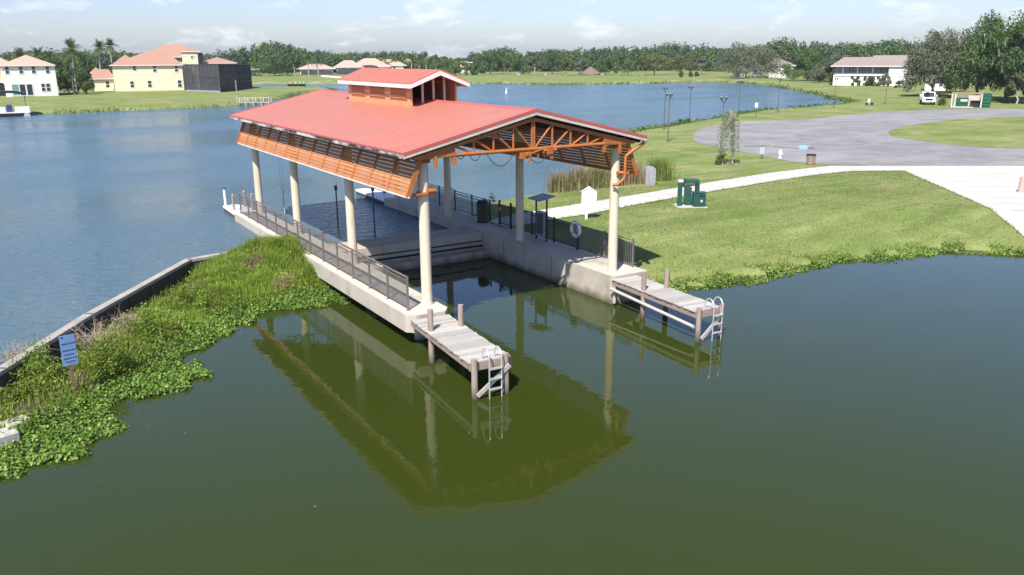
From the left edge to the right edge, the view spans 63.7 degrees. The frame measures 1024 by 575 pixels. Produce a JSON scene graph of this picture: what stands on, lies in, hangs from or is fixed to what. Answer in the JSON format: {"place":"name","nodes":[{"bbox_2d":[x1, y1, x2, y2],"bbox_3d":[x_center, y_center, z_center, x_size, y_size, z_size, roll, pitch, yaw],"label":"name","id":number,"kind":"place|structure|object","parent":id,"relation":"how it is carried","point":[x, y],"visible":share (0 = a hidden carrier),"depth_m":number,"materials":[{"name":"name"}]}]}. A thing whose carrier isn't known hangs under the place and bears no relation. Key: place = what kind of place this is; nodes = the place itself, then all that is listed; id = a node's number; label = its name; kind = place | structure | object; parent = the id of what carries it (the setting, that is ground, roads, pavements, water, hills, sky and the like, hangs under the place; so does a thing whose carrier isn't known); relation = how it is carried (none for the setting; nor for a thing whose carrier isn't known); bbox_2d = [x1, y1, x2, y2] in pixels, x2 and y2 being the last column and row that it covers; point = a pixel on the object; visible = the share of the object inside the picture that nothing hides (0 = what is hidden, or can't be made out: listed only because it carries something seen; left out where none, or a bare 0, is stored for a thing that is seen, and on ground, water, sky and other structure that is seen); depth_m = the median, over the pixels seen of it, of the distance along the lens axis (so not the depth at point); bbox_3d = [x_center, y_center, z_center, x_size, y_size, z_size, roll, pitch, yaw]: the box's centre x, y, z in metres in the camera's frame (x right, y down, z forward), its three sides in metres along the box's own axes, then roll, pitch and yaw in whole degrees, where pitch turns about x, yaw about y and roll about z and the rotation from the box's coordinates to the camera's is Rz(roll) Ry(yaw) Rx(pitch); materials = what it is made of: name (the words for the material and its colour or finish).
{"place":"outdoors","nodes":[
{"label":"outdoors","id":0,"kind":"place"},
{"bbox_2d":[0,232,329,438],"bbox_3d":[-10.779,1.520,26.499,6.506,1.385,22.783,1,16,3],"label":"bank","id":1,"kind":"structure","parent":0,"point":[40,391],"depth_m":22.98,"materials":[{"name":"green plant"}]},
{"bbox_2d":[0,426,20,447],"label":"stone block","id":2,"kind":"object","parent":1,"relation":"on","point":[8,436],"depth_m":20.18,"materials":[{"name":"grey stone"}]},
{"bbox_2d":[0,415,31,426],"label":"stone block","id":3,"kind":"object","parent":1,"relation":"on","point":[13,423],"depth_m":20.86,"materials":[{"name":"grey stone"}]},
{"bbox_2d":[0,377,37,408],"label":"leafy bush","id":4,"kind":"object","parent":1,"relation":"on","point":[16,393],"visible":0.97,"depth_m":21.94,"materials":[{"name":"green plant"}]},
{"bbox_2d":[1,336,59,362],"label":"bare bush","id":5,"kind":"object","parent":1,"relation":"on","point":[13,351],"visible":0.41,"depth_m":23.98,"materials":[{"name":"beige plant"}]},
{"bbox_2d":[6,334,75,391],"bbox_3d":[-13.364,2.002,23.157,1.943,1.710,1.891,-10,18,-31],"label":"leafy bush","id":6,"kind":"object","parent":1,"relation":"on","point":[40,363],"visible":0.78,"depth_m":23.04,"materials":[{"name":"green plant"}]},
{"bbox_2d":[59,333,77,394],"bbox_3d":[-12.074,2.321,22.595,0.380,2.156,0.088,-15,21,-42],"label":"warning sign","id":7,"kind":"object","parent":1,"relation":"on","point":[68,351],"visible":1,"depth_m":22.42,"materials":[{"name":"blue metal"}]},
{"bbox_2d":[64,311,120,351],"bbox_3d":[-12.827,1.434,25.401,1.835,1.360,1.601,-10,18,-31],"label":"bare bush","id":8,"kind":"object","parent":1,"relation":"on","point":[94,333],"visible":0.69,"depth_m":25.38,"materials":[{"name":"beige plant"}]},
{"bbox_2d":[73,333,142,376],"bbox_3d":[-11.846,1.950,24.142,1.875,1.256,1.510,-10,18,-31],"label":"leafy bush","id":9,"kind":"object","parent":1,"relation":"on","point":[98,357],"visible":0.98,"depth_m":24.03,"materials":[{"name":"green plant"}]},
{"bbox_2d":[110,304,143,328],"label":"bare bush","id":10,"kind":"object","parent":1,"relation":"on","point":[122,321],"visible":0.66,"depth_m":27.39,"materials":[{"name":"beige plant"}]},
{"bbox_2d":[121,305,178,342],"bbox_3d":[-11.979,1.101,27.183,1.645,1.249,1.773,10,19,32],"label":"leafy bush","id":11,"kind":"object","parent":1,"relation":"on","point":[147,319],"visible":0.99,"depth_m":27.05,"materials":[{"name":"green plant"}]},
{"bbox_2d":[0,235,320,433],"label":"weeds","id":12,"kind":"object","parent":1,"relation":"on","point":[46,391],"visible":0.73,"depth_m":26.43,"materials":[{"name":"green plant"}]},
{"bbox_2d":[42,233,294,413],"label":"dry grass","id":13,"kind":"structure","parent":1,"relation":"on","point":[250,260],"depth_m":32.44,"materials":[{"name":"plant"}]},
{"bbox_2d":[163,283,214,312],"bbox_3d":[-11.714,0.406,29.894,1.794,1.109,1.314,-4,16,-14],"label":"leafy bush","id":14,"kind":"object","parent":1,"relation":"on","point":[183,295],"visible":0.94,"depth_m":29.76,"materials":[{"name":"green plant"}]},
{"bbox_2d":[234,211,447,339],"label":"concrete walkway","id":15,"kind":"structure","parent":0,"point":[396,313],"depth_m":30.14,"materials":[{"name":"beige concrete"}]},
{"bbox_2d":[238,192,409,310],"bbox_3d":[-8.977,-2.164,35.531,0.120,1.145,20.920,-10,18,-31],"label":"railing","id":16,"kind":"object","parent":15,"relation":"on","point":[351,259],"visible":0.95,"depth_m":32.36,"materials":[{"name":"grey metal"}]},
{"bbox_2d":[0,82,846,364],"bbox_3d":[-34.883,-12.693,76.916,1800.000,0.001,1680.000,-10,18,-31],"label":"lake water","id":17,"kind":"structure","parent":0,"point":[97,209],"depth_m":57.19,"materials":[{"name":"blue liquid"}]},
{"bbox_2d":[0,90,31,115],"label":"pontoon boat","id":18,"kind":"object","parent":17,"relation":"on","point":[23,110],"visible":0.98,"depth_m":123.48,"materials":[{"name":"silver metal"}]},
{"bbox_2d":[223,187,253,217],"bbox_3d":[-15.223,-4.373,46.049,1.249,2.150,3.447,-10,18,-31],"label":"floating dock","id":19,"kind":"object","parent":17,"relation":"on","point":[233,208],"visible":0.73,"depth_m":46.14,"materials":[{"name":"white paint"}]},
{"bbox_2d":[236,96,271,105],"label":"jetty","id":20,"kind":"object","parent":17,"relation":"in","point":[253,102],"visible":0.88,"depth_m":148.11,"materials":[{"name":"white wood"}]},
{"bbox_2d":[356,177,393,203],"bbox_3d":[-8.344,-5.780,51.021,1.200,2.100,4.847,-10,18,-31],"label":"boat","id":21,"kind":"object","parent":17,"relation":"on","point":[379,196],"visible":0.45,"depth_m":50.96,"materials":[{"name":"white paint"}]},
{"bbox_2d":[0,249,1023,574],"bbox_3d":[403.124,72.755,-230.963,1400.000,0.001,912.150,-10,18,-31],"label":"canal water","id":22,"kind":"structure","parent":0,"point":[852,417],"depth_m":20.16,"materials":[{"name":"green liquid"}]},
{"bbox_2d":[0,281,350,478],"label":"water hyacinth","id":23,"kind":"object","parent":22,"relation":"on","point":[22,453],"visible":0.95,"depth_m":23.49,"materials":[{"name":"green plant"}]},
{"bbox_2d":[329,227,489,272],"bbox_3d":[-4.663,-1.111,38.103,7.100,2.285,2.350,-10,18,-31],"label":"concrete weir","id":24,"kind":"object","parent":22,"relation":"in","point":[402,252],"visible":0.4,"depth_m":37.78,"materials":[{"name":"grey concrete"}]},
{"bbox_2d":[411,304,510,399],"bbox_3d":[-1.586,2.449,24.983,1.335,3.320,4.845,-8,18,-27],"label":"wooden dock","id":25,"kind":"object","parent":22,"relation":"in","point":[466,347],"visible":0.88,"depth_m":24.05,"materials":[{"name":"grey wood"}]},
{"bbox_2d":[609,269,724,341],"bbox_3d":[5.452,1.140,29.516,1.270,3.320,5.065,-9,18,-28],"label":"wooden dock","id":26,"kind":"object","parent":22,"relation":"in","point":[665,295],"visible":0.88,"depth_m":28.72,"materials":[{"name":"grey wood"}]},
{"bbox_2d":[655,241,1023,291],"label":"shore plants","id":27,"kind":"object","parent":22,"relation":"on","point":[838,255],"visible":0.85,"depth_m":37.63,"materials":[{"name":"green plant"}]},
{"bbox_2d":[0,58,1023,288],"bbox_3d":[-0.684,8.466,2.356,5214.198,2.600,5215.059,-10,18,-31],"label":"ground","id":28,"kind":"structure","parent":0,"point":[696,160],"depth_m":48.26,"materials":[{"name":"green plant"}]},
{"bbox_2d":[0,55,58,96],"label":"white house","id":29,"kind":"structure","parent":28,"relation":"on","point":[27,75],"depth_m":174.98,"materials":[{"name":"paint"}]},
{"bbox_2d":[29,45,45,60],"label":"palm tree","id":30,"kind":"object","parent":28,"relation":"on","point":[37,54],"visible":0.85,"depth_m":219.66,"materials":[{"name":"green plant"}]},
{"bbox_2d":[53,55,65,88],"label":"yard tree","id":31,"kind":"object","parent":28,"relation":"on","point":[57,62],"visible":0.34,"depth_m":219.53,"materials":[{"name":"green plant"}]},
{"bbox_2d":[56,64,79,93],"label":"yard tree","id":32,"kind":"object","parent":28,"relation":"on","point":[67,84],"visible":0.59,"depth_m":186.27,"materials":[{"name":"green plant"}]},
{"bbox_2d":[62,60,80,94],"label":"yard tree","id":33,"kind":"object","parent":28,"relation":"on","point":[67,73],"visible":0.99,"depth_m":180.28,"materials":[{"name":"green plant"}]},
{"bbox_2d":[59,37,85,93],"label":"palm tree","id":34,"kind":"object","parent":28,"relation":"on","point":[71,51],"visible":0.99,"depth_m":184.81,"materials":[{"name":"green plant"}]},
{"bbox_2d":[75,70,94,93],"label":"tree","id":35,"kind":"object","parent":28,"relation":"on","point":[84,86],"visible":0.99,"depth_m":182.36,"materials":[{"name":"green plant"}]},
{"bbox_2d":[75,54,98,85],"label":"yard tree","id":36,"kind":"object","parent":28,"relation":"on","point":[86,65],"visible":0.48,"depth_m":214.90,"materials":[{"name":"green plant"}]},
{"bbox_2d":[91,39,108,68],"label":"palm tree","id":37,"kind":"object","parent":28,"relation":"on","point":[98,44],"visible":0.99,"depth_m":204.24,"materials":[{"name":"green plant"}]},
{"bbox_2d":[89,67,113,90],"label":"house","id":38,"kind":"structure","parent":28,"relation":"on","point":[102,79],"depth_m":199.00,"materials":[{"name":"beige paint"}]},
{"bbox_2d":[102,37,118,88],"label":"palm tree","id":39,"kind":"object","parent":28,"relation":"on","point":[110,47],"visible":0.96,"depth_m":209.02,"materials":[{"name":"green plant"}]},
{"bbox_2d":[0,252,228,403],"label":"seawall","id":40,"kind":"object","parent":28,"relation":"on","point":[138,294],"visible":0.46,"depth_m":28.47,"materials":[{"name":"grey concrete"}]},
{"bbox_2d":[109,44,236,90],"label":"cream house","id":41,"kind":"structure","parent":28,"relation":"on","point":[160,68],"depth_m":200.17,"materials":[{"name":"yellow paint"}]},
{"bbox_2d":[33,86,336,114],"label":"reed fringe","id":42,"kind":"object","parent":28,"relation":"on","point":[289,96],"visible":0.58,"depth_m":141.12,"materials":[{"name":"green plant"}]},
{"bbox_2d":[183,64,251,91],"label":"pool cage","id":43,"kind":"object","parent":28,"relation":"on","point":[214,77],"visible":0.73,"depth_m":195.15,"materials":[{"name":"grey metal"}]},
{"bbox_2d":[247,52,299,75],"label":"oak tree","id":44,"kind":"object","parent":28,"relation":"on","point":[270,59],"visible":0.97,"depth_m":326.89,"materials":[{"name":"green plant"}]},
{"bbox_2d":[297,64,335,74],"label":"house","id":45,"kind":"structure","parent":28,"relation":"on","point":[325,70],"depth_m":347.82,"materials":[{"name":"white paint"}]},
{"bbox_2d":[333,60,362,73],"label":"house","id":46,"kind":"structure","parent":28,"relation":"on","point":[346,66],"depth_m":352.63,"materials":[{"name":"white paint"}]},
{"bbox_2d":[357,58,390,68],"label":"house","id":47,"kind":"structure","parent":28,"relation":"on","point":[370,63],"depth_m":367.85,"materials":[{"name":"white paint"}]},
{"bbox_2d":[381,59,406,68],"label":"house","id":48,"kind":"structure","parent":28,"relation":"on","point":[397,64],"depth_m":383.05,"materials":[{"name":"white paint"}]},
{"bbox_2d":[447,61,471,74],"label":"tree","id":49,"kind":"object","parent":28,"relation":"on","point":[456,68],"visible":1,"depth_m":326.89,"materials":[{"name":"green plant"}]},
{"bbox_2d":[469,63,486,74],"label":"tree","id":50,"kind":"object","parent":28,"relation":"on","point":[476,69],"visible":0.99,"depth_m":326.75,"materials":[{"name":"green plant"}]},
{"bbox_2d":[478,49,502,73],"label":"tree","id":51,"kind":"object","parent":28,"relation":"on","point":[494,60],"visible":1,"depth_m":337.32,"materials":[{"name":"green plant"}]},
{"bbox_2d":[496,57,510,73],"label":"tree","id":52,"kind":"object","parent":28,"relation":"on","point":[504,63],"visible":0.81,"depth_m":344.88,"materials":[{"name":"green plant"}]},
{"bbox_2d":[0,36,1011,74],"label":"woods","id":53,"kind":"object","parent":28,"relation":"on","point":[592,57],"visible":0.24,"depth_m":397.93,"materials":[{"name":"green plant"}]},
{"bbox_2d":[510,55,530,73],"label":"tree","id":54,"kind":"object","parent":28,"relation":"on","point":[518,63],"visible":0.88,"depth_m":336.72,"materials":[{"name":"green plant"}]},
{"bbox_2d":[522,55,545,74],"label":"tree","id":55,"kind":"object","parent":28,"relation":"on","point":[529,61],"visible":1,"depth_m":321.11,"materials":[{"name":"green plant"}]},
{"bbox_2d":[541,49,563,73],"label":"tree","id":56,"kind":"object","parent":28,"relation":"on","point":[552,54],"visible":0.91,"depth_m":332.43,"materials":[{"name":"green plant"}]},
{"bbox_2d":[543,169,576,193],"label":"reed clump","id":57,"kind":"object","parent":28,"relation":"on","point":[560,183],"visible":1,"depth_m":50.50,"materials":[{"name":"beige plant"}]},
{"bbox_2d":[558,57,574,75],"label":"tree","id":58,"kind":"object","parent":28,"relation":"on","point":[568,62],"visible":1,"depth_m":313.30,"materials":[{"name":"green plant"}]},
{"bbox_2d":[559,162,598,190],"bbox_3d":[4.157,-6.986,51.546,2.342,1.727,2.474,-15,22,-43],"label":"reed clump","id":59,"kind":"object","parent":28,"relation":"on","point":[581,177],"visible":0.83,"depth_m":51.28,"materials":[{"name":"plant"}]},
{"bbox_2d":[573,57,588,74],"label":"tree","id":60,"kind":"object","parent":28,"relation":"on","point":[580,64],"visible":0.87,"depth_m":318.05,"materials":[{"name":"green plant"}]},
{"bbox_2d":[581,186,597,218],"bbox_3d":[3.928,-4.233,42.040,0.860,1.885,0.120,-3,16,-11],"label":"notice board","id":61,"kind":"object","parent":28,"relation":"on","point":[588,197],"visible":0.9,"depth_m":41.95,"materials":[{"name":"white paint"}]},
{"bbox_2d":[584,165,609,188],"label":"reed clump","id":62,"kind":"object","parent":28,"relation":"on","point":[601,180],"visible":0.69,"depth_m":51.91,"materials":[{"name":"plant"}]},
{"bbox_2d":[595,57,617,74],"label":"tree","id":63,"kind":"object","parent":28,"relation":"on","point":[601,67],"visible":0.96,"depth_m":322.85,"materials":[{"name":"green plant"}]},
{"bbox_2d":[626,159,659,185],"bbox_3d":[8.022,-7.588,53.738,2.999,1.662,2.758,-10,18,-31],"label":"reed clump","id":64,"kind":"object","parent":28,"relation":"on","point":[638,178],"visible":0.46,"depth_m":53.46,"materials":[{"name":"beige plant"}]},
{"bbox_2d":[644,166,655,185],"bbox_3d":[8.883,-7.198,53.008,0.640,1.200,0.512,-1,16,-2],"label":"utility cabinet","id":65,"kind":"object","parent":28,"relation":"on","point":[650,178],"visible":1,"depth_m":52.80,"materials":[{"name":"grey metal"}]},
{"bbox_2d":[640,53,673,74],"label":"tree","id":66,"kind":"object","parent":28,"relation":"on","point":[663,60],"visible":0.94,"depth_m":311.69,"materials":[{"name":"green plant"}]},
{"bbox_2d":[639,155,680,182],"bbox_3d":[9.902,-8.032,55.047,2.828,1.791,2.604,-10,18,-31],"label":"reed clump","id":67,"kind":"object","parent":28,"relation":"on","point":[662,169],"visible":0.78,"depth_m":54.70,"materials":[{"name":"green plant"}]},
{"bbox_2d":[471,80,860,131],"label":"reed fringe","id":68,"kind":"object","parent":28,"relation":"on","point":[845,99],"visible":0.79,"depth_m":159.35,"materials":[{"name":"green plant"}]},
{"bbox_2d":[666,53,697,72],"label":"tree","id":69,"kind":"object","parent":28,"relation":"on","point":[681,61],"visible":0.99,"depth_m":323.31,"materials":[{"name":"green plant"}]},
{"bbox_2d":[673,178,707,207],"bbox_3d":[9.881,-5.182,45.522,1.630,1.570,1.200,-1,16,-2],"label":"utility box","id":70,"kind":"object","parent":28,"relation":"on","point":[697,195],"visible":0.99,"depth_m":45.35,"materials":[{"name":"green plastic"}]},
{"bbox_2d":[693,56,713,73],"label":"tree","id":71,"kind":"object","parent":28,"relation":"on","point":[703,63],"visible":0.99,"depth_m":321.49,"materials":[{"name":"green plant"}]},
{"bbox_2d":[714,108,741,164],"bbox_3d":[16.362,-11.345,62.259,2.062,4.513,2.013,9,18,29],"label":"weeping tree","id":72,"kind":"object","parent":28,"relation":"on","point":[731,122],"visible":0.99,"depth_m":61.97,"materials":[{"name":"green plant"}]},
{"bbox_2d":[731,65,765,76],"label":"white house","id":73,"kind":"structure","parent":28,"relation":"on","point":[755,74],"depth_m":282.58,"materials":[{"name":"paint"}]},
{"bbox_2d":[711,41,790,77],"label":"mossy oak","id":74,"kind":"object","parent":28,"relation":"on","point":[757,55],"visible":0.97,"depth_m":268.46,"materials":[{"name":"green plant"}]},
{"bbox_2d":[490,164,1023,237],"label":"edge grass","id":75,"kind":"structure","parent":28,"relation":"on","point":[925,179],"depth_m":51.20,"materials":[{"name":"green plant"}]},
{"bbox_2d":[768,58,795,77],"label":"white house","id":76,"kind":"structure","parent":28,"relation":"on","point":[774,75],"depth_m":272.40,"materials":[{"name":"paint"}]},
{"bbox_2d":[776,48,828,80],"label":"oak tree","id":77,"kind":"object","parent":28,"relation":"on","point":[803,60],"visible":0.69,"depth_m":243.13,"materials":[{"name":"green plant"}]},
{"bbox_2d":[803,53,846,81],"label":"mossy oak","id":78,"kind":"object","parent":28,"relation":"on","point":[818,74],"visible":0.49,"depth_m":231.01,"materials":[{"name":"green plant"}]},
{"bbox_2d":[634,223,1023,283],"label":"shore grass","id":79,"kind":"structure","parent":28,"relation":"on","point":[898,246],"depth_m":38.07,"materials":[{"name":"green plant"}]},
{"bbox_2d":[830,55,912,85],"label":"apartment house","id":80,"kind":"structure","parent":28,"relation":"on","point":[849,69],"depth_m":209.73,"materials":[{"name":"white paint"}]},
{"bbox_2d":[874,74,892,85],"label":"tree","id":81,"kind":"object","parent":28,"relation":"on","point":[882,81],"visible":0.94,"depth_m":204.66,"materials":[{"name":"green plant"}]},
{"bbox_2d":[919,88,936,104],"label":"utility truck","id":82,"kind":"object","parent":28,"relation":"on","point":[928,95],"visible":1,"depth_m":134.75,"materials":[{"name":"white paint"}]},
{"bbox_2d":[899,26,962,93],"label":"live oak","id":83,"kind":"object","parent":28,"relation":"on","point":[929,68],"visible":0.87,"depth_m":155.89,"materials":[{"name":"green plant"}]},
{"bbox_2d":[931,28,975,91],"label":"live oak","id":84,"kind":"object","parent":28,"relation":"on","point":[963,43],"visible":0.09,"depth_m":167.13,"materials":[{"name":"green plant"}]},
{"bbox_2d":[950,92,983,107],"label":"dumpster enclosure","id":85,"kind":"object","parent":28,"relation":"on","point":[974,101],"visible":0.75,"depth_m":128.82,"materials":[{"name":"beige concrete"}]},
{"bbox_2d":[956,97,968,105],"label":"dumpster","id":86,"kind":"object","parent":85,"relation":"in","point":[962,101],"visible":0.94,"depth_m":130.34,"materials":[{"name":"green paint"}]},
{"bbox_2d":[944,16,1009,94],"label":"live oak","id":87,"kind":"object","parent":28,"relation":"on","point":[954,78],"visible":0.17,"depth_m":150.88,"materials":[{"name":"green plant"}]},
{"bbox_2d":[979,93,991,106],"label":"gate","id":88,"kind":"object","parent":28,"relation":"on","point":[986,100],"visible":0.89,"depth_m":127.62,"materials":[{"name":"green metal"}]},
{"bbox_2d":[962,9,1023,101],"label":"live oak","id":89,"kind":"object","parent":28,"relation":"on","point":[993,37],"visible":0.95,"depth_m":137.39,"materials":[{"name":"green plant"}]},
{"bbox_2d":[1004,66,1023,103],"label":"live oak","id":90,"kind":"object","parent":28,"relation":"on","point":[1011,88],"visible":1,"depth_m":135.21,"materials":[{"name":"green plant"}]},
{"bbox_2d":[0,0,1023,57],"label":"sky","id":91,"kind":"structure","parent":0,"point":[447,28],"materials":[{"name":"white"}]},
{"bbox_2d":[384,196,647,303],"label":"concrete walkway","id":92,"kind":"structure","parent":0,"point":[583,271],"depth_m":35.61,"materials":[{"name":"grey concrete"}]},
{"bbox_2d":[229,67,647,304],"bbox_3d":[-4.766,-5.944,37.054,10.055,7.560,21.160,-10,18,-31],"label":"boathouse","id":93,"kind":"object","parent":92,"relation":"on","point":[421,118],"visible":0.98,"depth_m":31.99,"materials":[{"name":"metal"}]},
{"bbox_2d":[455,135,556,166],"bbox_3d":[-5.434,-6.662,35.984,3.790,0.551,20.360,-10,18,-31],"label":"roof truss","id":94,"kind":"object","parent":93,"relation":"hanging from","point":[487,142],"visible":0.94,"depth_m":29.36,"materials":[{"name":"orange paint"}]},
{"bbox_2d":[477,199,488,222],"bbox_3d":[-1.477,-3.832,41.364,0.620,1.120,0.620,-10,18,-31],"label":"litter barrel","id":95,"kind":"object","parent":92,"relation":"on","point":[482,210],"visible":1,"depth_m":41.15,"materials":[{"name":"grey plastic"}]},
{"bbox_2d":[498,200,511,228],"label":"gate","id":96,"kind":"structure","parent":92,"relation":"on","point":[502,208],"depth_m":40.32,"materials":[{"name":"black metal"}]},
{"bbox_2d":[410,180,634,266],"bbox_3d":[-0.624,-3.655,40.671,0.060,1.146,20.260,-10,18,-31],"label":"picket railing","id":97,"kind":"object","parent":92,"relation":"on","point":[466,204],"visible":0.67,"depth_m":37.16,"materials":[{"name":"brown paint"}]},
{"bbox_2d":[528,193,555,241],"bbox_3d":[1.327,-3.138,37.134,0.840,2.052,1.000,-10,18,-31],"label":"control stand","id":98,"kind":"object","parent":92,"relation":"on","point":[541,223],"visible":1,"depth_m":36.97,"materials":[{"name":"black metal"}]},
{"bbox_2d":[536,212,542,234],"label":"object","id":99,"kind":"structure","parent":98,"relation":"in","point":[539,217],"depth_m":37.11,"materials":[{"name":"grey metal"}]},
{"bbox_2d":[570,221,580,249],"bbox_3d":[2.723,-2.237,35.304,0.192,1.265,0.730,-10,18,-31],"label":"life ring","id":100,"kind":"object","parent":92,"relation":"on","point":[575,229],"visible":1,"depth_m":35.19,"materials":[{"name":"white paint"}]},
{"bbox_2d":[489,166,1023,235],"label":"path","id":101,"kind":"structure","parent":0,"point":[1003,181],"depth_m":52.46,"materials":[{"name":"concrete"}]},
{"bbox_2d":[693,109,1023,165],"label":"road","id":102,"kind":"structure","parent":0,"point":[833,139],"depth_m":78.83,"materials":[{"name":"grey asphalt"}]},
{"bbox_2d":[888,117,1023,147],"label":"grass island","id":103,"kind":"structure","parent":102,"relation":"on","point":[998,132],"depth_m":87.31,"materials":[{"name":"green plant"}]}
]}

